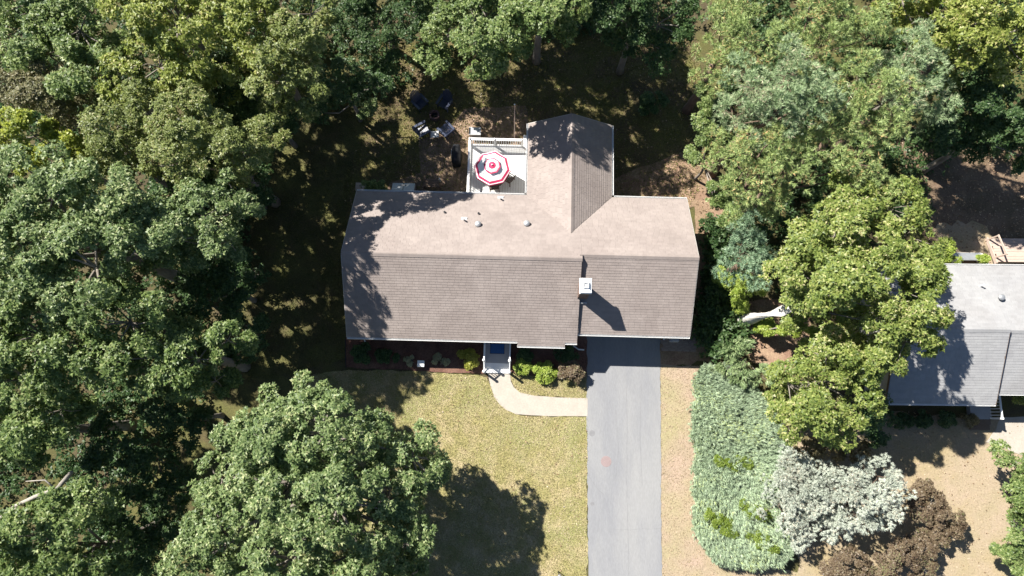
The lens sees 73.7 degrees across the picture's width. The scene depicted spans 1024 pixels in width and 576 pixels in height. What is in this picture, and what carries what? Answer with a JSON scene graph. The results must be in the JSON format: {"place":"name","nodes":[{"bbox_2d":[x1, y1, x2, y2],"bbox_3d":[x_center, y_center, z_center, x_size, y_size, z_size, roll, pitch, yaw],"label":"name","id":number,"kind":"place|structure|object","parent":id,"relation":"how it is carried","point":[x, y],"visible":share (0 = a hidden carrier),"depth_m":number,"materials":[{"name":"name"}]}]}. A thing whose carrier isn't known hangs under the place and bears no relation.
{"place":"outdoors","nodes":[
{"label":"outdoors","id":0,"kind":"place"},
{"bbox_2d":[103,376,342,575],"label":"shaded floor","id":1,"kind":"structure","parent":0,"point":[246,394],"depth_m":37.19,"materials":[{"name":"green plant"}]},
{"bbox_2d":[0,380,137,517],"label":"oak tree","id":2,"kind":"object","parent":1,"relation":"on","point":[33,438],"visible":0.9,"depth_m":28.15,"materials":[{"name":"green plant"}]},
{"bbox_2d":[0,474,166,575],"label":"oak tree","id":3,"kind":"object","parent":1,"relation":"on","point":[55,519],"visible":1,"depth_m":27.07,"materials":[{"name":"green plant"}]},
{"bbox_2d":[77,401,201,575],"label":"understory tree","id":4,"kind":"object","parent":1,"relation":"on","point":[145,546],"visible":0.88,"depth_m":31.85,"materials":[{"name":"green plant"}]},
{"bbox_2d":[134,383,224,437],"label":"understory tree","id":5,"kind":"object","parent":1,"relation":"on","point":[171,415],"visible":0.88,"depth_m":32.12,"materials":[{"name":"green plant"}]},
{"bbox_2d":[292,357,587,575],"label":"front lawn","id":6,"kind":"structure","parent":0,"point":[519,474],"depth_m":36.77,"materials":[{"name":"plant"}]},
{"bbox_2d":[153,369,453,575],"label":"oak tree","id":7,"kind":"object","parent":6,"relation":"on","point":[340,484],"visible":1,"depth_m":28.51,"materials":[{"name":"green plant"}]},
{"bbox_2d":[388,105,527,192],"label":"packed earth patio","id":8,"kind":"structure","parent":0,"point":[445,145],"depth_m":40.24,"materials":[{"name":"brown soil"}]},
{"bbox_2d":[391,183,415,190],"bbox_3d":[-6.236,-5.629,39.214,1.280,0.900,0.850,1,79,0],"label":"cellar bulkhead","id":9,"kind":"object","parent":8,"relation":"on","point":[405,186],"visible":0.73,"depth_m":39.15,"materials":[{"name":"metal"}]},
{"bbox_2d":[451,144,461,167],"bbox_3d":[-3.232,-7.677,39.557,0.552,1.060,1.165,1,79,0],"label":"covered grill","id":10,"kind":"object","parent":8,"relation":"on","point":[456,155],"visible":1,"depth_m":39.14,"materials":[{"name":"black plastic"}]},
{"bbox_2d":[467,135,526,194],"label":"sun deck","id":11,"kind":"structure","parent":8,"relation":"on","point":[504,150],"depth_m":39.26,"materials":[{"name":"white paint"}]},
{"bbox_2d":[474,151,510,185],"bbox_3d":[-1.075,-6.494,38.089,1.894,2.260,1.894,31,81,6],"label":"patio umbrella","id":12,"kind":"object","parent":11,"relation":"on","point":[492,168],"visible":1,"depth_m":37.35,"materials":[{"name":"white fabric"}]},
{"bbox_2d":[0,0,1023,575],"bbox_3d":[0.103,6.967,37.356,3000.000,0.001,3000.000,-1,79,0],"label":"ground","id":13,"kind":"structure","parent":0,"point":[1008,406],"depth_m":38.38,"materials":[{"name":"brown soil"}]},
{"bbox_2d":[0,106,108,185],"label":"maple tree","id":14,"kind":"object","parent":13,"relation":"on","point":[20,118],"visible":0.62,"depth_m":30.55,"materials":[{"name":"green plant"}]},
{"bbox_2d":[0,58,147,162],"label":"maple tree","id":15,"kind":"object","parent":13,"relation":"on","point":[15,89],"visible":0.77,"depth_m":30.74,"materials":[{"name":"green plant"}]},
{"bbox_2d":[0,278,149,412],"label":"oak tree","id":16,"kind":"object","parent":13,"relation":"on","point":[54,361],"visible":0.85,"depth_m":27.48,"materials":[{"name":"green plant"}]},
{"bbox_2d":[0,0,160,116],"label":"oak tree","id":17,"kind":"object","parent":13,"relation":"on","point":[81,50],"visible":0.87,"depth_m":30.71,"materials":[{"name":"green plant"}]},
{"bbox_2d":[0,139,208,328],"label":"oak tree","id":18,"kind":"object","parent":13,"relation":"on","point":[127,208],"visible":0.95,"depth_m":27.28,"materials":[{"name":"green plant"}]},
{"bbox_2d":[74,99,207,212],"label":"locust tree","id":19,"kind":"object","parent":13,"relation":"on","point":[106,147],"visible":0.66,"depth_m":29.67,"materials":[{"name":"green plant"}]},
{"bbox_2d":[93,0,226,114],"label":"oak tree","id":20,"kind":"object","parent":13,"relation":"on","point":[163,40],"visible":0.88,"depth_m":29.88,"materials":[{"name":"green plant"}]},
{"bbox_2d":[173,49,261,131],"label":"understory tree","id":21,"kind":"object","parent":13,"relation":"on","point":[221,57],"visible":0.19,"depth_m":34.08,"materials":[{"name":"green plant"}]},
{"bbox_2d":[238,44,374,382],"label":"mossy clearing","id":22,"kind":"structure","parent":13,"relation":"attached to","point":[278,324],"depth_m":39.12,"materials":[{"name":"green plant"}]},
{"bbox_2d":[66,277,259,405],"bbox_3d":[-15.067,3.303,32.377,6.247,11.428,4.959,22,80,4],"label":"oak tree","id":23,"kind":"object","parent":22,"relation":"on","point":[180,373],"visible":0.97,"depth_m":28.71,"materials":[{"name":"green plant"}]},
{"bbox_2d":[112,77,292,207],"bbox_3d":[-14.441,-5.883,33.697,7.449,12.191,4.650,11,80,2],"label":"locust tree","id":24,"kind":"object","parent":22,"relation":"on","point":[186,137],"visible":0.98,"depth_m":29.32,"materials":[{"name":"green plant"}]},
{"bbox_2d":[145,166,266,273],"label":"oak tree","id":25,"kind":"object","parent":22,"relation":"on","point":[225,244],"visible":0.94,"depth_m":29.04,"materials":[{"name":"green plant"}]},
{"bbox_2d":[163,237,256,326],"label":"understory tree","id":26,"kind":"object","parent":22,"relation":"on","point":[224,278],"visible":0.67,"depth_m":32.77,"materials":[{"name":"green plant"}]},
{"bbox_2d":[158,150,274,212],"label":"understory tree","id":27,"kind":"object","parent":22,"relation":"on","point":[261,174],"visible":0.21,"depth_m":33.97,"materials":[{"name":"green plant"}]},
{"bbox_2d":[220,312,271,366],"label":"understory tree","id":28,"kind":"object","parent":22,"relation":"on","point":[260,322],"visible":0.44,"depth_m":35.83,"materials":[{"name":"green plant"}]},
{"bbox_2d":[229,245,271,296],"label":"understory tree","id":29,"kind":"object","parent":22,"relation":"on","point":[248,280],"visible":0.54,"depth_m":36.13,"materials":[{"name":"green plant"}]},
{"bbox_2d":[194,0,308,116],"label":"oak tree","id":30,"kind":"object","parent":22,"relation":"on","point":[239,22],"visible":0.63,"depth_m":30.32,"materials":[{"name":"green plant"}]},
{"bbox_2d":[229,183,276,219],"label":"understory tree","id":31,"kind":"object","parent":22,"relation":"on","point":[266,201],"visible":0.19,"depth_m":36.76,"materials":[{"name":"green plant"}]},
{"bbox_2d":[217,65,299,148],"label":"understory tree","id":32,"kind":"object","parent":22,"relation":"on","point":[246,107],"visible":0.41,"depth_m":33.85,"materials":[{"name":"green plant"}]},
{"bbox_2d":[240,0,340,127],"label":"oak tree","id":33,"kind":"object","parent":22,"relation":"on","point":[303,45],"visible":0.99,"depth_m":30.12,"materials":[{"name":"green plant"}]},
{"bbox_2d":[304,55,395,123],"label":"understory tree","id":34,"kind":"object","parent":22,"relation":"on","point":[358,85],"visible":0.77,"depth_m":36.46,"materials":[{"name":"green plant"}]},
{"bbox_2d":[346,338,483,373],"bbox_3d":[-5.348,3.241,37.994,7.883,0.001,3.145,-1,79,0],"label":"mulch bed","id":35,"kind":"object","parent":13,"relation":"attached to","point":[425,351],"visible":0.46,"depth_m":37.92,"materials":[{"name":"brown soil"}]},
{"bbox_2d":[349,341,370,364],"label":"garden shrub","id":36,"kind":"object","parent":35,"relation":"on","point":[358,353],"visible":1,"depth_m":37.33,"materials":[{"name":"green plant"}]},
{"bbox_2d":[374,348,392,363],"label":"garden shrub","id":37,"kind":"object","parent":35,"relation":"on","point":[383,355],"visible":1,"depth_m":37.51,"materials":[{"name":"green plant"}]},
{"bbox_2d":[456,347,479,370],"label":"garden shrub","id":38,"kind":"object","parent":35,"relation":"on","point":[470,355],"visible":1,"depth_m":37.35,"materials":[{"name":"green plant"}]},
{"bbox_2d":[412,0,523,80],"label":"maple tree","id":39,"kind":"object","parent":13,"relation":"on","point":[481,37],"visible":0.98,"depth_m":32.46,"materials":[{"name":"green plant"}]},
{"bbox_2d":[0,0,1023,575],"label":"undergrowth","id":40,"kind":"object","parent":13,"relation":"on","point":[716,316],"visible":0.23,"depth_m":38.91,"materials":[{"name":"green plant"}]},
{"bbox_2d":[341,114,699,373],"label":"ranch house","id":41,"kind":"structure","parent":13,"relation":"on","point":[568,249],"depth_m":35.15,"materials":[{"name":"beige concrete"}]},
{"bbox_2d":[510,372,586,397],"bbox_3d":[2.020,5.042,37.699,4.388,0.001,2.242,-1,79,0],"label":"lawn strip","id":42,"kind":"object","parent":13,"relation":"attached to","point":[523,390],"visible":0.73,"depth_m":37.62,"materials":[{"name":"plant"}]},
{"bbox_2d":[510,336,587,375],"bbox_3d":[2.031,3.351,37.974,4.426,0.001,3.258,-1,79,0],"label":"mulch border","id":43,"kind":"object","parent":13,"relation":"on","point":[543,354],"visible":0.26,"depth_m":37.90,"materials":[{"name":"brown soil"}]},
{"bbox_2d":[513,357,532,375],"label":"garden shrub","id":44,"kind":"object","parent":43,"relation":"on","point":[523,367],"visible":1,"depth_m":37.25,"materials":[{"name":"green plant"}]},
{"bbox_2d":[516,348,534,361],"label":"garden shrub","id":45,"kind":"object","parent":43,"relation":"on","point":[526,354],"visible":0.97,"depth_m":37.36,"materials":[{"name":"green plant"}]},
{"bbox_2d":[532,360,557,384],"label":"garden shrub","id":46,"kind":"object","parent":43,"relation":"on","point":[546,370],"visible":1,"depth_m":37.19,"materials":[{"name":"green plant"}]},
{"bbox_2d":[553,345,579,364],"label":"garden shrub","id":47,"kind":"object","parent":43,"relation":"on","point":[567,354],"visible":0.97,"depth_m":37.37,"materials":[{"name":"green plant"}]},
{"bbox_2d":[557,359,585,385],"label":"garden shrub","id":48,"kind":"object","parent":43,"relation":"on","point":[574,371],"visible":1,"depth_m":36.95,"materials":[{"name":"brown plant"}]},
{"bbox_2d":[313,31,1023,572],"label":"fallen leaves","id":49,"kind":"object","parent":13,"relation":"on","point":[705,215],"visible":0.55,"depth_m":39.74,"materials":[{"name":"brown plant"}]},
{"bbox_2d":[613,152,735,365],"bbox_3d":[9.229,-1.798,38.957,6.787,0.001,12.577,-1,79,0],"label":"soil strip","id":50,"kind":"object","parent":13,"relation":"attached to","point":[678,358],"visible":0.33,"depth_m":39.67,"materials":[{"name":"brown soil"}]},
{"bbox_2d":[661,338,696,352],"bbox_3d":[9.295,3.138,38.007,2.046,0.067,0.847,2,79,1],"label":"paver apron","id":51,"kind":"object","parent":50,"relation":"on","point":[684,345],"visible":0.73,"depth_m":37.97,"materials":[{"name":"grey concrete"}]},
{"bbox_2d":[683,80,743,229],"bbox_3d":[10.530,-6.807,37.675,2.210,4.572,8.479,-7,80,-1],"label":"tall shrub","id":52,"kind":"object","parent":50,"relation":"on","point":[691,153],"visible":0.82,"depth_m":36.26,"materials":[{"name":"green plant"}]},
{"bbox_2d":[711,265,769,315],"bbox_3d":[12.242,-0.009,37.518,3.054,2.397,2.251,44,83,7],"label":"tall shrub","id":53,"kind":"object","parent":50,"relation":"on","point":[739,289],"visible":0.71,"depth_m":36.91,"materials":[{"name":"green plant"}]},
{"bbox_2d":[710,207,780,292],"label":"blue cedar tree","id":54,"kind":"object","parent":50,"relation":"on","point":[760,255],"visible":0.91,"depth_m":34.53,"materials":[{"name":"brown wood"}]},
{"bbox_2d":[703,507,733,529],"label":"weed sapling","id":55,"kind":"object","parent":13,"relation":"on","point":[722,522],"visible":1,"depth_m":34.94,"materials":[{"name":"green plant"}]},
{"bbox_2d":[713,454,737,473],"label":"weed sapling","id":56,"kind":"object","parent":13,"relation":"on","point":[718,461],"visible":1,"depth_m":35.38,"materials":[{"name":"green plant"}]},
{"bbox_2d":[686,361,796,573],"bbox_3d":[12.085,9.313,35.945,5.699,1.879,11.081,-1,79,0],"label":"juniper hedge","id":57,"kind":"object","parent":13,"relation":"on","point":[716,489],"visible":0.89,"depth_m":35.58,"materials":[{"name":"green plant"}]},
{"bbox_2d":[714,335,772,389],"bbox_3d":[12.288,4.245,36.650,2.792,2.532,3.406,-30,81,-5],"label":"thuja shrub","id":58,"kind":"object","parent":13,"relation":"on","point":[742,369],"visible":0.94,"depth_m":36.19,"materials":[{"name":"green plant"}]},
{"bbox_2d":[738,498,772,522],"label":"weed sapling","id":59,"kind":"object","parent":13,"relation":"on","point":[747,506],"visible":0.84,"depth_m":35.02,"materials":[{"name":"green plant"}]},
{"bbox_2d":[744,529,779,553],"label":"weed sapling","id":60,"kind":"object","parent":13,"relation":"on","point":[757,538],"visible":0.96,"depth_m":34.62,"materials":[{"name":"green plant"}]},
{"bbox_2d":[729,299,811,370],"bbox_3d":[14.451,2.733,38.091,4.623,0.001,4.400,-1,79,0],"label":"soil patch","id":61,"kind":"object","parent":13,"relation":"on","point":[769,355],"visible":0.22,"depth_m":38.02,"materials":[{"name":"brown soil"}]},
{"bbox_2d":[753,312,823,342],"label":"tall shrub","id":62,"kind":"object","parent":61,"relation":"on","point":[768,327],"visible":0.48,"depth_m":36.11,"materials":[{"name":"green plant"}]},
{"bbox_2d":[736,156,955,352],"bbox_3d":[15.796,-1.085,33.397,7.498,10.852,8.252,19,80,4],"label":"oak tree","id":63,"kind":"object","parent":61,"relation":"on","point":[848,218],"visible":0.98,"depth_m":29.74,"materials":[{"name":"green plant"}]},
{"bbox_2d":[756,444,861,553],"bbox_3d":[14.854,10.768,34.637,5.792,4.098,4.635,44,82,7],"label":"shrub","id":64,"kind":"object","parent":13,"relation":"on","point":[803,502],"visible":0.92,"depth_m":33.90,"materials":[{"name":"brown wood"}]},
{"bbox_2d":[660,364,1022,575],"bbox_3d":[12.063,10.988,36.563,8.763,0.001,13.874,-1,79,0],"label":"dry verge","id":65,"kind":"structure","parent":13,"relation":"attached to","point":[673,406],"depth_m":36.62,"materials":[{"name":"beige plant"}]},
{"bbox_2d":[762,320,947,453],"bbox_3d":[15.368,4.860,32.932,6.855,9.608,6.112,-1,79,0],"label":"oak tree","id":66,"kind":"object","parent":13,"relation":"on","point":[811,402],"visible":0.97,"depth_m":31.14,"materials":[{"name":"green plant"}]},
{"bbox_2d":[706,0,1023,283],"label":"pine floor","id":67,"kind":"structure","parent":13,"relation":"attached to","point":[851,79],"depth_m":40.85,"materials":[{"name":"brown soil"}]},
{"bbox_2d":[705,33,855,178],"bbox_3d":[11.809,-7.882,34.180,5.772,11.830,4.434,38,82,7],"label":"white pine tree","id":68,"kind":"object","parent":67,"relation":"on","point":[750,116],"visible":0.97,"depth_m":29.62,"materials":[{"name":"green plant"}]},
{"bbox_2d":[698,120,909,221],"bbox_3d":[13.539,-5.342,34.420,9.154,10.426,4.924,-1,79,0],"label":"pine tree","id":69,"kind":"object","parent":67,"relation":"on","point":[759,166],"visible":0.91,"depth_m":30.81,"materials":[{"name":"green plant"}]},
{"bbox_2d":[764,0,895,117],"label":"pine tree","id":70,"kind":"object","parent":67,"relation":"on","point":[821,20],"visible":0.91,"depth_m":30.94,"materials":[{"name":"green plant"}]},
{"bbox_2d":[790,46,922,178],"bbox_3d":[15.869,-7.854,34.729,4.821,10.714,4.371,-1,79,0],"label":"pine tree","id":71,"kind":"object","parent":67,"relation":"on","point":[845,125],"visible":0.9,"depth_m":30.56,"materials":[{"name":"green plant"}]},
{"bbox_2d":[830,16,964,150],"bbox_3d":[18.819,-9.235,34.990,3.930,10.697,4.591,-1,79,0],"label":"pine tree","id":72,"kind":"object","parent":67,"relation":"on","point":[928,52],"visible":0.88,"depth_m":31.15,"materials":[{"name":"green plant"}]},
{"bbox_2d":[855,0,1023,114],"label":"oak tree","id":73,"kind":"object","parent":67,"relation":"on","point":[988,40],"visible":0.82,"depth_m":30.42,"materials":[{"name":"green plant"}]},
{"bbox_2d":[849,389,896,449],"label":"shade tree","id":74,"kind":"object","parent":13,"relation":"on","point":[877,436],"visible":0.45,"depth_m":33.88,"materials":[{"name":"green plant"}]},
{"bbox_2d":[790,411,1023,575],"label":"parched yard","id":75,"kind":"structure","parent":13,"relation":"attached to","point":[964,443],"depth_m":36.54,"materials":[{"name":"beige plant"}]},
{"bbox_2d":[788,436,873,469],"bbox_3d":[16.545,8.504,35.853,4.366,2.515,1.922,-1,79,0],"label":"shrub","id":76,"kind":"object","parent":75,"relation":"on","point":[811,443],"visible":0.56,"depth_m":35.13,"materials":[{"name":"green plant"}]},
{"bbox_2d":[817,543,873,575],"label":"copper shrub","id":77,"kind":"object","parent":75,"relation":"on","point":[836,563],"visible":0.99,"depth_m":34.41,"materials":[{"name":"brown plant"}]},
{"bbox_2d":[831,452,916,535],"bbox_3d":[17.583,10.165,34.140,4.422,5.280,3.974,-1,79,0],"label":"shrub","id":78,"kind":"object","parent":75,"relation":"on","point":[879,495],"visible":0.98,"depth_m":32.81,"materials":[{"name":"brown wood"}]},
{"bbox_2d":[864,526,940,575],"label":"copper shrub","id":79,"kind":"object","parent":75,"relation":"on","point":[906,551],"visible":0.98,"depth_m":34.29,"materials":[{"name":"brown plant"}]},
{"bbox_2d":[893,411,914,429],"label":"garden shrub","id":80,"kind":"object","parent":75,"relation":"on","point":[903,418],"visible":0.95,"depth_m":36.68,"materials":[{"name":"green plant"}]},
{"bbox_2d":[913,408,933,428],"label":"garden shrub","id":81,"kind":"object","parent":75,"relation":"on","point":[924,420],"visible":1,"depth_m":36.69,"materials":[{"name":"green plant"}]},
{"bbox_2d":[906,478,968,548],"bbox_3d":[21.500,11.690,35.217,2.706,2.559,3.378,-43,82,-7],"label":"copper shrub","id":82,"kind":"object","parent":75,"relation":"on","point":[937,518],"visible":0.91,"depth_m":34.63,"materials":[{"name":"brown plant"}]},
{"bbox_2d":[936,410,957,428],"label":"garden shrub","id":83,"kind":"object","parent":75,"relation":"on","point":[947,420],"visible":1,"depth_m":36.68,"materials":[{"name":"green plant"}]},
{"bbox_2d":[958,413,979,427],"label":"garden shrub","id":84,"kind":"object","parent":75,"relation":"on","point":[971,420],"visible":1,"depth_m":36.69,"materials":[{"name":"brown plant"}]},
{"bbox_2d":[986,438,1023,575],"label":"garden tree","id":85,"kind":"object","parent":75,"relation":"on","point":[1009,553],"visible":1,"depth_m":33.35,"materials":[{"name":"green plant"}]},
{"bbox_2d":[857,264,1023,429],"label":"neighbour house","id":86,"kind":"structure","parent":13,"relation":"on","point":[976,368],"depth_m":34.61,"materials":[{"name":"grey concrete"}]},
{"bbox_2d":[893,129,1023,263],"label":"leaf strewn yard","id":87,"kind":"structure","parent":13,"relation":"attached to","point":[994,221],"depth_m":39.60,"materials":[{"name":"soil"}]},
{"bbox_2d":[918,58,1023,175],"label":"shade tree","id":88,"kind":"object","parent":87,"relation":"on","point":[1002,127],"visible":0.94,"depth_m":32.98,"materials":[{"name":"green plant"}]},
{"bbox_2d":[986,234,1023,263],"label":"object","id":89,"kind":"structure","parent":87,"relation":"on","point":[1007,249],"depth_m":38.54,"materials":[{"name":"brown wood"}]},
{"bbox_2d":[340,27,712,221],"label":"back lawn","id":90,"kind":"structure","parent":0,"point":[664,147],"depth_m":40.75,"materials":[{"name":"green plant"}]},
{"bbox_2d":[356,97,378,119],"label":"garden shrub","id":91,"kind":"object","parent":90,"relation":"on","point":[370,105],"visible":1,"depth_m":39.33,"materials":[{"name":"green plant"}]},
{"bbox_2d":[359,179,387,189],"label":"garden shrub","id":92,"kind":"object","parent":90,"relation":"on","point":[371,184],"visible":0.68,"depth_m":38.80,"materials":[{"name":"green plant"}]},
{"bbox_2d":[312,0,436,77],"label":"maple tree","id":93,"kind":"object","parent":90,"relation":"on","point":[361,11],"visible":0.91,"depth_m":36.20,"materials":[{"name":"green plant"}]},
{"bbox_2d":[410,90,428,112],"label":"adirondack chair","id":94,"kind":"object","parent":90,"relation":"on","point":[418,102],"visible":1,"depth_m":40.20,"materials":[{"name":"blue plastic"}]},
{"bbox_2d":[436,89,452,112],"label":"adirondack chair","id":95,"kind":"object","parent":90,"relation":"on","point":[446,101],"visible":1,"depth_m":40.19,"materials":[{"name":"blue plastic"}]},
{"bbox_2d":[497,0,592,65],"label":"oak tree","id":96,"kind":"object","parent":90,"relation":"on","point":[539,17],"visible":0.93,"depth_m":31.65,"materials":[{"name":"green plant"}]},
{"bbox_2d":[582,0,699,78],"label":"shade tree","id":97,"kind":"object","parent":90,"relation":"on","point":[607,15],"visible":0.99,"depth_m":34.55,"materials":[{"name":"green plant"}]},
{"bbox_2d":[638,90,669,115],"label":"garden shrub","id":98,"kind":"object","parent":90,"relation":"on","point":[646,99],"visible":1,"depth_m":39.47,"materials":[{"name":"green plant"}]},
{"bbox_2d":[682,0,785,114],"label":"pine tree","id":99,"kind":"object","parent":90,"relation":"on","point":[737,19],"visible":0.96,"depth_m":31.60,"materials":[{"name":"green plant"}]},
{"bbox_2d":[488,373,587,415],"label":"concrete path","id":100,"kind":"structure","parent":0,"point":[508,396],"depth_m":37.45,"materials":[{"name":"grey concrete"}]},
{"bbox_2d":[586,336,661,575],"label":"driveway","id":101,"kind":"structure","parent":0,"point":[623,416],"depth_m":36.92,"materials":[{"name":"grey asphalt"}]},
{"bbox_2d":[934,220,1007,263],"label":"sunny soil","id":102,"kind":"structure","parent":0,"point":[970,231],"depth_m":39.13,"materials":[{"name":"brown soil"}]},
{"bbox_2d":[943,237,962,263],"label":"garden shrub","id":103,"kind":"object","parent":102,"relation":"on","point":[949,256],"visible":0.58,"depth_m":37.66,"materials":[{"name":"green plant"}]},
{"bbox_2d":[951,252,988,263],"bbox_3d":[25.784,-1.555,38.416,1.640,0.900,0.990,1,79,0],"label":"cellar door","id":104,"kind":"structure","parent":102,"relation":"on","point":[969,257],"depth_m":38.50,"materials":[{"name":"white paint"}]},
{"bbox_2d":[986,417,1023,454],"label":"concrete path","id":105,"kind":"structure","parent":0,"point":[1013,436],"depth_m":37.08,"materials":[{"name":"concrete"}]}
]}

